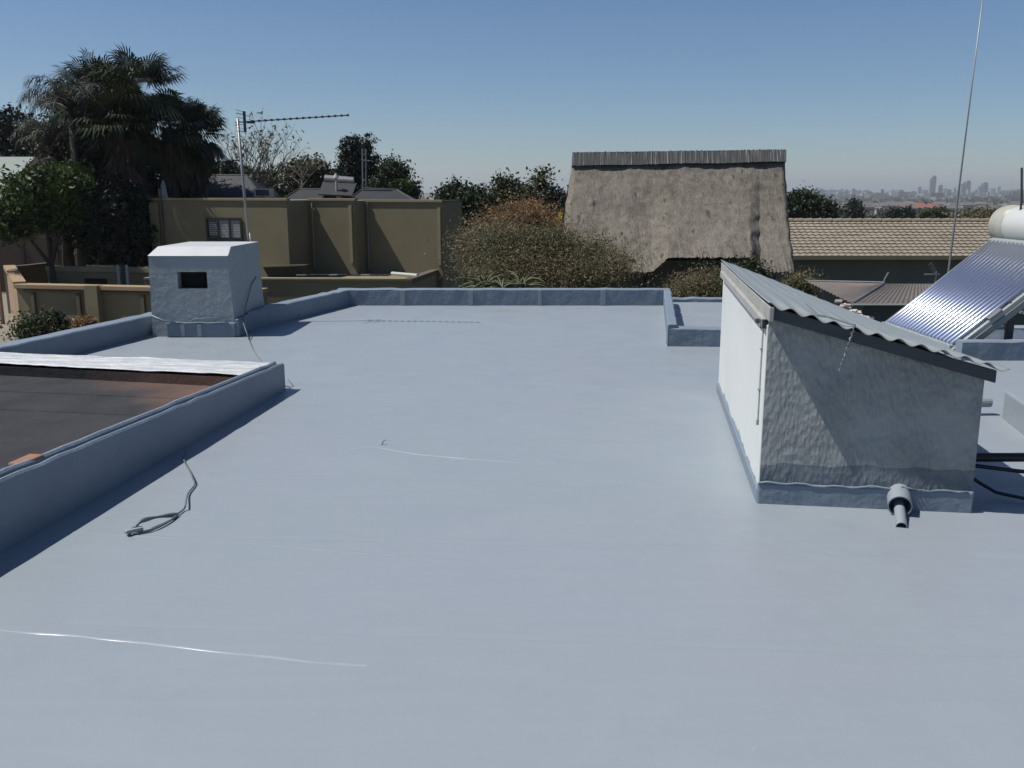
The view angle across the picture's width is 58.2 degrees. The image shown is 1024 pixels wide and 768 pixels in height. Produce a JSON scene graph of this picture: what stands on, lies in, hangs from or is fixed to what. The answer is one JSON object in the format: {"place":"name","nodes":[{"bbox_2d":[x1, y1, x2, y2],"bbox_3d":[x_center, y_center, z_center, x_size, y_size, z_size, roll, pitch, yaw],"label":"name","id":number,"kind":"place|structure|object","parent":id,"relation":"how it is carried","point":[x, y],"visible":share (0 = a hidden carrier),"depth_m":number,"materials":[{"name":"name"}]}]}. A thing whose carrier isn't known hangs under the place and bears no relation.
{"place":"outdoors","nodes":[
{"label":"outdoors","id":0,"kind":"place"},
{"bbox_2d":[0,294,23,343],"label":"driveway","id":1,"kind":"structure","parent":0,"point":[5,329],"depth_m":34.35,"materials":[{"name":"concrete"}]},
{"bbox_2d":[0,282,4,323],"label":"metal gate","id":2,"kind":"structure","parent":1,"relation":"on","point":[2,319],"depth_m":34.64,"materials":[{"name":"metal"}]},
{"bbox_2d":[9,117,86,265],"bbox_3d":[-19.155,-7.128,38.771,2.736,7.921,3.002,10,16,40],"label":"feather palm","id":3,"kind":"object","parent":1,"relation":"on","point":[66,255],"visible":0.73,"depth_m":38.05,"materials":[{"name":"green plant"}]},
{"bbox_2d":[16,64,108,265],"bbox_3d":[-17.616,-7.722,37.220,3.944,9.734,3.865,0,12,0],"label":"feather palm","id":4,"kind":"object","parent":1,"relation":"on","point":[55,98],"visible":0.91,"depth_m":36.06,"materials":[{"name":"green plant"}]},
{"bbox_2d":[3,263,267,328],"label":"boundary wall","id":5,"kind":"structure","parent":1,"relation":"on","point":[30,287],"depth_m":33.05,"materials":[{"name":"beige paint"}]},
{"bbox_2d":[0,157,137,291],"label":"pale roof house","id":6,"kind":"structure","parent":0,"point":[16,255],"depth_m":45.68,"materials":[{"name":"beige metal"}]},
{"bbox_2d":[19,246,25,264],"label":"window","id":7,"kind":"structure","parent":6,"relation":"in","point":[22,254],"depth_m":45.62,"materials":[{"name":"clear glass"}]},
{"bbox_2d":[55,250,59,265],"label":"window","id":8,"kind":"structure","parent":6,"relation":"in","point":[57,256],"depth_m":45.66,"materials":[{"name":"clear glass"}]},
{"bbox_2d":[262,264,309,276],"bbox_3d":[-8.604,-4.287,35.140,1.602,0.635,1.050,0,12,0],"label":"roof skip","id":9,"kind":"object","parent":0,"point":[292,270],"visible":0.82,"depth_m":34.73,"materials":[{"name":"metal"}]},
{"bbox_2d":[0,189,1023,293],"bbox_3d":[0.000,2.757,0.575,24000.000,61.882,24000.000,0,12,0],"label":"ground","id":10,"kind":"structure","parent":0,"point":[426,195],"depth_m":3795.57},
{"bbox_2d":[0,102,50,160],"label":"broadleaf tree","id":11,"kind":"object","parent":10,"relation":"on","point":[8,124],"visible":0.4,"depth_m":57.29,"materials":[{"name":"green plant"}]},
{"bbox_2d":[0,304,71,340],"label":"shrub","id":12,"kind":"object","parent":10,"relation":"on","point":[29,326],"visible":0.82,"depth_m":31.21,"materials":[{"name":"green plant"}]},
{"bbox_2d":[0,154,103,283],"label":"broadleaf tree","id":13,"kind":"object","parent":10,"relation":"on","point":[45,199],"visible":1,"depth_m":35.00,"materials":[{"name":"green plant"}]},
{"bbox_2d":[46,311,72,332],"bbox_3d":[-15.688,-2.037,31.854,1.034,1.017,0.936,10,15,39],"label":"shrub","id":14,"kind":"object","parent":10,"relation":"on","point":[57,315],"visible":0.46,"depth_m":31.74,"materials":[{"name":"green plant"}]},
{"bbox_2d":[26,82,96,264],"bbox_3d":[-18.675,-8.326,40.288,4.290,9.704,4.440,0,12,0],"label":"fan palm","id":15,"kind":"object","parent":10,"relation":"on","point":[89,261],"visible":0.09,"depth_m":38.81,"materials":[{"name":"green plant"}]},
{"bbox_2d":[22,113,105,265],"bbox_3d":[-18.927,-7.434,39.737,3.414,8.329,4.318,-9,15,-35],"label":"broadleaf tree","id":16,"kind":"object","parent":10,"relation":"on","point":[59,148],"visible":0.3,"depth_m":38.36,"materials":[{"name":"green plant"}]},
{"bbox_2d":[69,312,97,327],"bbox_3d":[-14.753,-2.007,31.814,1.026,0.938,0.909,0,12,0],"label":"shrub","id":17,"kind":"object","parent":10,"relation":"on","point":[83,320],"visible":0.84,"depth_m":31.69,"materials":[{"name":"brown plant"}]},
{"bbox_2d":[59,248,115,262],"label":"shrub","id":18,"kind":"object","parent":10,"relation":"on","point":[97,258],"depth_m":42.42,"materials":[{"name":"green plant"}]},
{"bbox_2d":[50,46,140,264],"bbox_3d":[-17.289,-8.618,38.958,4.218,10.825,4.720,0,12,0],"label":"fan palm","id":19,"kind":"object","parent":10,"relation":"on","point":[83,70],"visible":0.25,"depth_m":37.62,"materials":[{"name":"green plant"}]},
{"bbox_2d":[45,262,148,284],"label":"garage","id":20,"kind":"structure","parent":10,"relation":"on","point":[97,273],"depth_m":36.34,"materials":[{"name":"paint"}]},
{"bbox_2d":[67,73,174,266],"bbox_3d":[-15.437,-7.506,36.929,4.226,9.466,4.525,0,12,0],"label":"fan palm","id":21,"kind":"object","parent":10,"relation":"on","point":[115,137],"visible":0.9,"depth_m":36.21,"materials":[{"name":"green plant"}]},
{"bbox_2d":[116,265,128,284],"bbox_3d":[-14.970,-3.619,35.488,0.410,1.932,0.480,-4,12,-19],"label":"roof ladder","id":22,"kind":"object","parent":10,"relation":"on","point":[124,278],"visible":0.36,"depth_m":35.43,"materials":[{"name":"grey metal"}]},
{"bbox_2d":[42,130,220,266],"bbox_3d":[-16.847,-7.008,39.220,7.557,7.821,8.533,0,12,0],"label":"broadleaf tree","id":23,"kind":"object","parent":10,"relation":"on","point":[114,225],"visible":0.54,"depth_m":36.57,"materials":[{"name":"green plant"}]},
{"bbox_2d":[83,43,188,265],"bbox_3d":[-15.000,-8.389,37.977,4.528,10.764,4.522,8,14,33],"label":"fan palm","id":24,"kind":"object","parent":10,"relation":"on","point":[152,72],"visible":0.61,"depth_m":37.03,"materials":[{"name":"green plant"}]},
{"bbox_2d":[126,88,219,197],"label":"fan palm","id":25,"kind":"object","parent":10,"relation":"on","point":[169,145],"visible":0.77,"depth_m":38.09,"materials":[{"name":"green plant"}]},
{"bbox_2d":[156,97,229,197],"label":"fan palm","id":26,"kind":"object","parent":10,"relation":"on","point":[198,183],"visible":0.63,"depth_m":39.50,"materials":[{"name":"green plant"}]},
{"bbox_2d":[212,160,239,164],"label":"antenna","id":27,"kind":"object","parent":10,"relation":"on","point":[229,162],"visible":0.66,"depth_m":40.32,"materials":[{"name":"metal"}]},
{"bbox_2d":[207,159,278,189],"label":"broadleaf tree","id":28,"kind":"object","parent":10,"relation":"on","point":[228,169],"visible":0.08,"depth_m":50.09,"materials":[{"name":"green plant"}]},
{"bbox_2d":[214,108,326,192],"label":"bare tree","id":29,"kind":"object","parent":10,"relation":"on","point":[262,158],"visible":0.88,"depth_m":44.13,"materials":[{"name":"grey plant"}]},
{"bbox_2d":[144,269,437,303],"bbox_3d":[-8.873,-3.554,36.780,12.058,1.830,5.503,0,12,0],"label":"annex","id":30,"kind":"object","parent":10,"relation":"on","point":[280,289],"visible":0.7,"depth_m":34.14,"materials":[{"name":"paint"}]},
{"bbox_2d":[391,272,418,276],"bbox_3d":[-4.170,-4.255,35.734,0.140,0.170,1.732,-10,16,-40],"label":"white pipe","id":31,"kind":"object","parent":30,"relation":"on","point":[402,274],"visible":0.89,"depth_m":35.71,"materials":[{"name":"plastic"}]},
{"bbox_2d":[246,152,339,197],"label":"broadleaf tree","id":32,"kind":"object","parent":10,"relation":"on","point":[315,179],"visible":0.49,"depth_m":48.42,"materials":[{"name":"brown plant"}]},
{"bbox_2d":[148,174,462,287],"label":"olive house","id":33,"kind":"structure","parent":10,"relation":"on","point":[376,230],"depth_m":37.41,"materials":[{"name":"paint"}]},
{"bbox_2d":[205,217,242,241],"bbox_3d":[-11.343,-5.909,36.297,1.559,1.295,0.068,3,12,13],"label":"window","id":34,"kind":"structure","parent":33,"relation":"in","point":[217,229],"depth_m":36.26,"materials":[{"name":"grey glass"}]},
{"bbox_2d":[333,173,338,196],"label":"roof flue","id":35,"kind":"object","parent":33,"relation":"on","point":[336,176],"visible":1,"depth_m":41.18,"materials":[{"name":"silver metal"}]},
{"bbox_2d":[318,175,356,197],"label":"roof geyser","id":36,"kind":"object","parent":33,"relation":"on","point":[346,186],"visible":0.94,"depth_m":41.54,"materials":[{"name":"metal"}]},
{"bbox_2d":[361,149,369,189],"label":"twin pole antenna","id":37,"kind":"object","parent":33,"relation":"on","point":[362,160],"visible":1,"depth_m":44.02,"materials":[{"name":"metal"}]},
{"bbox_2d":[334,132,384,194],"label":"cedar tree","id":38,"kind":"object","parent":10,"relation":"on","point":[350,161],"visible":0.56,"depth_m":53.24,"materials":[{"name":"green plant"}]},
{"bbox_2d":[360,149,428,199],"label":"broadleaf tree","id":39,"kind":"object","parent":10,"relation":"on","point":[392,170],"visible":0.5,"depth_m":52.33,"materials":[{"name":"green plant"}]},
{"bbox_2d":[387,178,413,193],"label":"shrub","id":40,"kind":"object","parent":10,"relation":"on","point":[401,185],"visible":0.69,"depth_m":47.73,"materials":[{"name":"green plant"}]},
{"bbox_2d":[423,174,504,287],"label":"broadleaf tree","id":41,"kind":"object","parent":10,"relation":"on","point":[472,197],"visible":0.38,"depth_m":42.43,"materials":[{"name":"green plant"}]},
{"bbox_2d":[452,271,514,287],"bbox_3d":[-0.519,-0.612,18.757,1.369,3.333,1.287,0,12,0],"label":"aloe","id":42,"kind":"object","parent":10,"relation":"on","point":[473,283],"visible":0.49,"depth_m":18.45,"materials":[{"name":"green plant"}]},
{"bbox_2d":[438,180,571,271],"bbox_3d":[0.119,-3.234,26.902,4.182,5.405,3.731,-9,15,-36],"label":"shrub","id":43,"kind":"object","parent":10,"relation":"on","point":[533,212],"visible":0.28,"depth_m":26.35,"materials":[{"name":"brown plant"}]},
{"bbox_2d":[475,276,534,287],"bbox_3d":[-0.224,-0.481,18.310,0.911,3.260,1.028,-10,15,-39],"label":"aloe","id":44,"kind":"object","parent":10,"relation":"on","point":[497,284],"visible":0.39,"depth_m":17.94,"materials":[{"name":"green plant"}]},
{"bbox_2d":[0,242,1023,767],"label":"flat roof house","id":45,"kind":"structure","parent":10,"relation":"on","point":[472,528],"depth_m":4.36,"materials":[{"name":"grey paint"}]},
{"bbox_2d":[124,451,194,534],"bbox_3d":[-1.949,0.578,5.384,0.235,0.065,1.545,-2,12,-8],"label":"cable","id":46,"kind":"object","parent":45,"relation":"on","point":[136,528],"visible":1,"depth_m":4.77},
{"bbox_2d":[243,277,292,387],"bbox_3d":[-2.780,-0.796,10.089,0.253,0.833,4.448,-4,12,-19],"label":"antenna cable","id":47,"kind":"object","parent":45,"relation":"on","point":[246,331],"visible":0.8,"depth_m":10.96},
{"bbox_2d":[235,109,348,241],"bbox_3d":[-2.800,-2.531,11.928,1.484,1.944,0.401,0,12,0],"label":"tv antenna","id":48,"kind":"object","parent":45,"relation":"attached to","point":[244,121],"visible":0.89,"depth_m":11.78,"materials":[{"name":"metal"}]},
{"bbox_2d":[716,260,1009,512],"bbox_3d":[2.154,-0.171,6.385,1.251,1.147,3.175,2,12,8],"label":"roof hut","id":49,"kind":"object","parent":45,"relation":"on","point":[877,416],"visible":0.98,"depth_m":4.99,"materials":[{"name":"paint"}]},
{"bbox_2d":[805,303,855,371],"bbox_3d":[1.699,-0.253,4.930,0.074,0.325,0.351,-4,12,-18],"label":"wire","id":50,"kind":"object","parent":49,"relation":"on","point":[814,311],"visible":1,"depth_m":4.81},
{"bbox_2d":[835,299,873,319],"bbox_3d":[2.837,-0.584,7.568,0.192,0.170,0.600,-3,12,-15],"label":"mortar rubble","id":51,"kind":"object","parent":49,"relation":"on","point":[846,305],"visible":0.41,"depth_m":7.61,"materials":[{"name":"white concrete"}]},
{"bbox_2d":[887,484,912,527],"bbox_3d":[2.068,0.652,4.902,0.124,0.171,0.346,4,12,18],"label":"drain outlet","id":52,"kind":"object","parent":49,"relation":"attached to","point":[899,509],"visible":0.91,"depth_m":4.93,"materials":[{"name":"paint"}]},
{"bbox_2d":[982,397,992,406],"bbox_3d":[3.249,0.146,7.133,0.944,0.078,0.080,-1,12,-3],"label":"grey pipe","id":53,"kind":"object","parent":49,"relation":"attached to","point":[987,401],"visible":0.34,"depth_m":7.12,"materials":[{"name":"paint"}]},
{"bbox_2d":[976,453,1023,461],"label":"insulated pipe","id":54,"kind":"object","parent":49,"relation":"attached to","point":[999,457],"visible":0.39,"depth_m":5.30,"materials":[{"name":"black rubber"}]},
{"bbox_2d":[975,464,1023,473],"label":"black cable","id":55,"kind":"object","parent":54,"relation":"hanging from","point":[997,468],"visible":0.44,"depth_m":5.30,"materials":[{"name":"black rubber"}]},
{"bbox_2d":[882,168,1023,354],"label":"solar water heater","id":56,"kind":"object","parent":45,"relation":"on","point":[977,288],"visible":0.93,"depth_m":10.64,"materials":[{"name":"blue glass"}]},
{"bbox_2d":[947,0,982,272],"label":"leaning mast","id":57,"kind":"object","parent":45,"relation":"on","point":[952,240],"visible":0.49,"depth_m":12.63,"materials":[{"name":"metal"}]},
{"bbox_2d":[974,477,1023,499],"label":"black cable","id":58,"kind":"object","parent":45,"relation":"on","point":[976,480],"visible":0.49,"depth_m":5.23,"materials":[{"name":"black rubber"}]},
{"bbox_2d":[1002,391,1023,434],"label":"roof plinth","id":59,"kind":"structure","parent":45,"relation":"on","point":[1013,411],"depth_m":6.82,"materials":[{"name":"paint"}]},
{"bbox_2d":[0,189,1023,218],"bbox_3d":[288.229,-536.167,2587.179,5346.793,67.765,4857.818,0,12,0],"label":"woodland","id":60,"kind":"object","parent":10,"relation":"on","point":[994,200],"visible":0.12,"depth_m":2422.64,"materials":[{"name":"green plant"}]},
{"bbox_2d":[483,163,563,226],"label":"broadleaf tree","id":61,"kind":"object","parent":10,"relation":"on","point":[512,187],"visible":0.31,"depth_m":44.58,"materials":[{"name":"green plant"}]},
{"bbox_2d":[498,270,552,287],"bbox_3d":[0.240,-0.628,18.834,1.317,3.335,1.118,11,16,43],"label":"aloe","id":62,"kind":"object","parent":10,"relation":"on","point":[525,280],"visible":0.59,"depth_m":18.44,"materials":[{"name":"green plant"}]},
{"bbox_2d":[424,202,668,287],"bbox_3d":[0.753,-2.013,22.333,5.895,4.831,3.846,0,12,0],"label":"shrub","id":63,"kind":"object","parent":10,"relation":"on","point":[505,251],"visible":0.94,"depth_m":21.88,"materials":[{"name":"green plant"}]},
{"bbox_2d":[529,182,567,281],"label":"broadleaf tree","id":64,"kind":"object","parent":10,"relation":"on","point":[551,196],"visible":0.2,"depth_m":36.89,"materials":[{"name":"green plant"}]},
{"bbox_2d":[641,247,738,297],"bbox_3d":[4.224,-1.262,21.244,2.376,3.843,2.273,-8,14,-33],"label":"shrub","id":65,"kind":"object","parent":10,"relation":"on","point":[701,287],"visible":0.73,"depth_m":20.80,"materials":[{"name":"green plant"}]},
{"bbox_2d":[725,250,781,281],"bbox_3d":[5.863,-1.459,22.624,1.438,3.660,1.344,-7,13,-29],"label":"shrub","id":66,"kind":"object","parent":10,"relation":"on","point":[752,264],"visible":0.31,"depth_m":22.25,"materials":[{"name":"green plant"}]},
{"bbox_2d":[778,264,828,296],"bbox_3d":[7.620,-1.561,24.215,1.737,3.200,1.375,0,12,0],"label":"shrub","id":67,"kind":"object","parent":10,"relation":"on","point":[798,281],"visible":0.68,"depth_m":23.79,"materials":[{"name":"green plant"}]},
{"bbox_2d":[815,188,825,193],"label":"city block","id":68,"kind":"structure","parent":10,"relation":"on","point":[821,190],"depth_m":4194.37,"materials":[{"name":"grey concrete"}]},
{"bbox_2d":[787,180,856,218],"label":"broadleaf tree","id":69,"kind":"object","parent":10,"relation":"on","point":[803,205],"visible":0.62,"depth_m":72.92,"materials":[{"name":"green plant"}]},
{"bbox_2d":[838,195,870,218],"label":"tree","id":70,"kind":"object","parent":10,"relation":"on","point":[854,204],"visible":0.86,"depth_m":156.43,"materials":[{"name":"green plant"}]},
{"bbox_2d":[862,204,875,214],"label":"house","id":71,"kind":"structure","parent":10,"relation":"on","point":[870,206],"depth_m":750.59,"materials":[{"name":"grey"}]},
{"bbox_2d":[874,193,880,198],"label":"city block","id":72,"kind":"structure","parent":10,"relation":"on","point":[876,195],"depth_m":2951.62,"materials":[{"name":"grey concrete"}]},
{"bbox_2d":[879,189,883,198],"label":"city block","id":73,"kind":"structure","parent":10,"relation":"on","point":[881,191],"depth_m":3066.06,"materials":[{"name":"grey concrete"}]},
{"bbox_2d":[878,202,899,209],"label":"house","id":74,"kind":"structure","parent":10,"relation":"on","point":[885,204],"depth_m":702.87,"materials":[{"name":"grey"}]},
{"bbox_2d":[879,204,902,218],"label":"tree","id":75,"kind":"object","parent":10,"relation":"on","point":[893,213],"visible":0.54,"depth_m":146.87,"materials":[{"name":"green plant"}]},
{"bbox_2d":[893,190,906,197],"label":"city block","id":76,"kind":"structure","parent":10,"relation":"on","point":[901,193],"depth_m":3571.87,"materials":[{"name":"grey concrete"}]},
{"bbox_2d":[900,205,916,210],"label":"house","id":77,"kind":"structure","parent":10,"relation":"on","point":[914,207],"depth_m":751.17,"materials":[{"name":"grey"}]},
{"bbox_2d":[898,204,919,218],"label":"tree","id":78,"kind":"object","parent":10,"relation":"on","point":[908,212],"visible":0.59,"depth_m":146.73,"materials":[{"name":"green plant"}]},
{"bbox_2d":[906,192,916,195],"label":"city block","id":79,"kind":"structure","parent":10,"relation":"on","point":[911,193],"depth_m":4030.72,"materials":[{"name":"grey concrete"}]},
{"bbox_2d":[807,280,1023,324],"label":"lean to building","id":80,"kind":"structure","parent":10,"relation":"on","point":[880,301],"depth_m":16.69,"materials":[{"name":"metal"}]},
{"bbox_2d":[924,262,939,282],"bbox_3d":[7.234,-1.818,15.863,0.260,0.558,0.067,0,12,0],"label":"antenna","id":81,"kind":"object","parent":80,"relation":"on","point":[935,274],"visible":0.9,"depth_m":15.84,"materials":[{"name":"metal"}]},
{"bbox_2d":[916,187,921,193],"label":"skyline tower","id":82,"kind":"structure","parent":10,"relation":"on","point":[918,191],"depth_m":4202.34,"materials":[{"name":"grey concrete"}]},
{"bbox_2d":[928,178,931,192],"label":"skyline tower","id":83,"kind":"structure","parent":10,"relation":"on","point":[930,186],"depth_m":4199.74,"materials":[{"name":"grey concrete"}]},
{"bbox_2d":[924,193,942,198],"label":"city block","id":84,"kind":"structure","parent":10,"relation":"on","point":[929,195],"depth_m":3073.80,"materials":[{"name":"grey concrete"}]},
{"bbox_2d":[917,205,950,218],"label":"broadleaf tree","id":85,"kind":"object","parent":10,"relation":"on","point":[934,212],"visible":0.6,"depth_m":127.19,"materials":[{"name":"green plant"}]},
{"bbox_2d":[931,175,936,192],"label":"skyline tower","id":86,"kind":"structure","parent":10,"relation":"on","point":[934,177],"depth_m":4195.05,"materials":[{"name":"grey concrete"}]},
{"bbox_2d":[932,202,945,204],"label":"house","id":87,"kind":"structure","parent":10,"relation":"on","point":[941,203],"depth_m":901.45,"materials":[{"name":"grey"}]},
{"bbox_2d":[938,185,942,192],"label":"skyline tower","id":88,"kind":"structure","parent":10,"relation":"on","point":[940,188],"depth_m":4202.67,"materials":[{"name":"grey concrete"}]},
{"bbox_2d":[945,190,950,195],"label":"city block","id":89,"kind":"structure","parent":10,"relation":"on","point":[947,192],"depth_m":3961.32,"materials":[{"name":"grey concrete"}]},
{"bbox_2d":[940,205,962,210],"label":"house","id":90,"kind":"structure","parent":10,"relation":"on","point":[952,207],"depth_m":762.65,"materials":[{"name":"grey"}]},
{"bbox_2d":[944,202,961,204],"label":"house","id":91,"kind":"structure","parent":10,"relation":"on","point":[951,203],"depth_m":867.39,"materials":[{"name":"grey"}]},
{"bbox_2d":[960,183,964,194],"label":"skyline tower","id":92,"kind":"structure","parent":10,"relation":"on","point":[962,187],"depth_m":4200.95,"materials":[{"name":"grey concrete"}]},
{"bbox_2d":[959,202,975,209],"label":"house","id":93,"kind":"structure","parent":10,"relation":"on","point":[966,205],"depth_m":857.16,"materials":[{"name":"grey"}]},
{"bbox_2d":[964,181,970,193],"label":"skyline tower","id":94,"kind":"structure","parent":10,"relation":"on","point":[967,184],"depth_m":4195.14,"materials":[{"name":"grey concrete"}]},
{"bbox_2d":[963,194,979,198],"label":"city block","id":95,"kind":"structure","parent":10,"relation":"on","point":[972,195],"depth_m":3057.07,"materials":[{"name":"grey concrete"}]},
{"bbox_2d":[946,203,1001,218],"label":"broadleaf tree","id":96,"kind":"object","parent":10,"relation":"on","point":[987,212],"visible":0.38,"depth_m":117.46,"materials":[{"name":"green plant"}]},
{"bbox_2d":[977,186,982,193],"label":"skyline tower","id":97,"kind":"structure","parent":10,"relation":"on","point":[980,190],"depth_m":4200.26,"materials":[{"name":"grey concrete"}]},
{"bbox_2d":[974,202,987,205],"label":"house","id":98,"kind":"structure","parent":10,"relation":"on","point":[980,203],"depth_m":948.33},
{"bbox_2d":[981,182,987,193],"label":"skyline tower","id":99,"kind":"structure","parent":10,"relation":"on","point":[985,186],"depth_m":4195.95,"materials":[{"name":"grey concrete"}]},
{"bbox_2d":[974,205,997,208],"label":"house","id":100,"kind":"structure","parent":10,"relation":"on","point":[992,206],"depth_m":748.44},
{"bbox_2d":[999,203,1014,207],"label":"house","id":101,"kind":"structure","parent":10,"relation":"on","point":[1004,204],"depth_m":757.90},
{"bbox_2d":[1002,193,1012,199],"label":"city block","id":102,"kind":"structure","parent":10,"relation":"on","point":[1008,196],"depth_m":2680.58,"materials":[{"name":"grey concrete"}]},
{"bbox_2d":[1010,201,1022,204],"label":"house","id":103,"kind":"structure","parent":10,"relation":"on","point":[1016,202],"depth_m":864.53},
{"bbox_2d":[0,0,1023,192],"label":"sky","id":104,"kind":"structure","parent":0,"point":[873,95],"materials":[{"name":"blue"}]},
{"bbox_2d":[560,149,794,295],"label":"thatched house","id":105,"kind":"structure","parent":0,"point":[676,207],"depth_m":26.35,"materials":[{"name":"weathered thatch"},{"name":"corrugated metal"},{"name":"plaster"}]},
{"bbox_2d":[776,218,1023,298],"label":"tiled roof building","id":106,"kind":"structure","parent":0,"point":[905,250],"depth_m":37.53,"materials":[{"name":"beige tile"}]}
]}

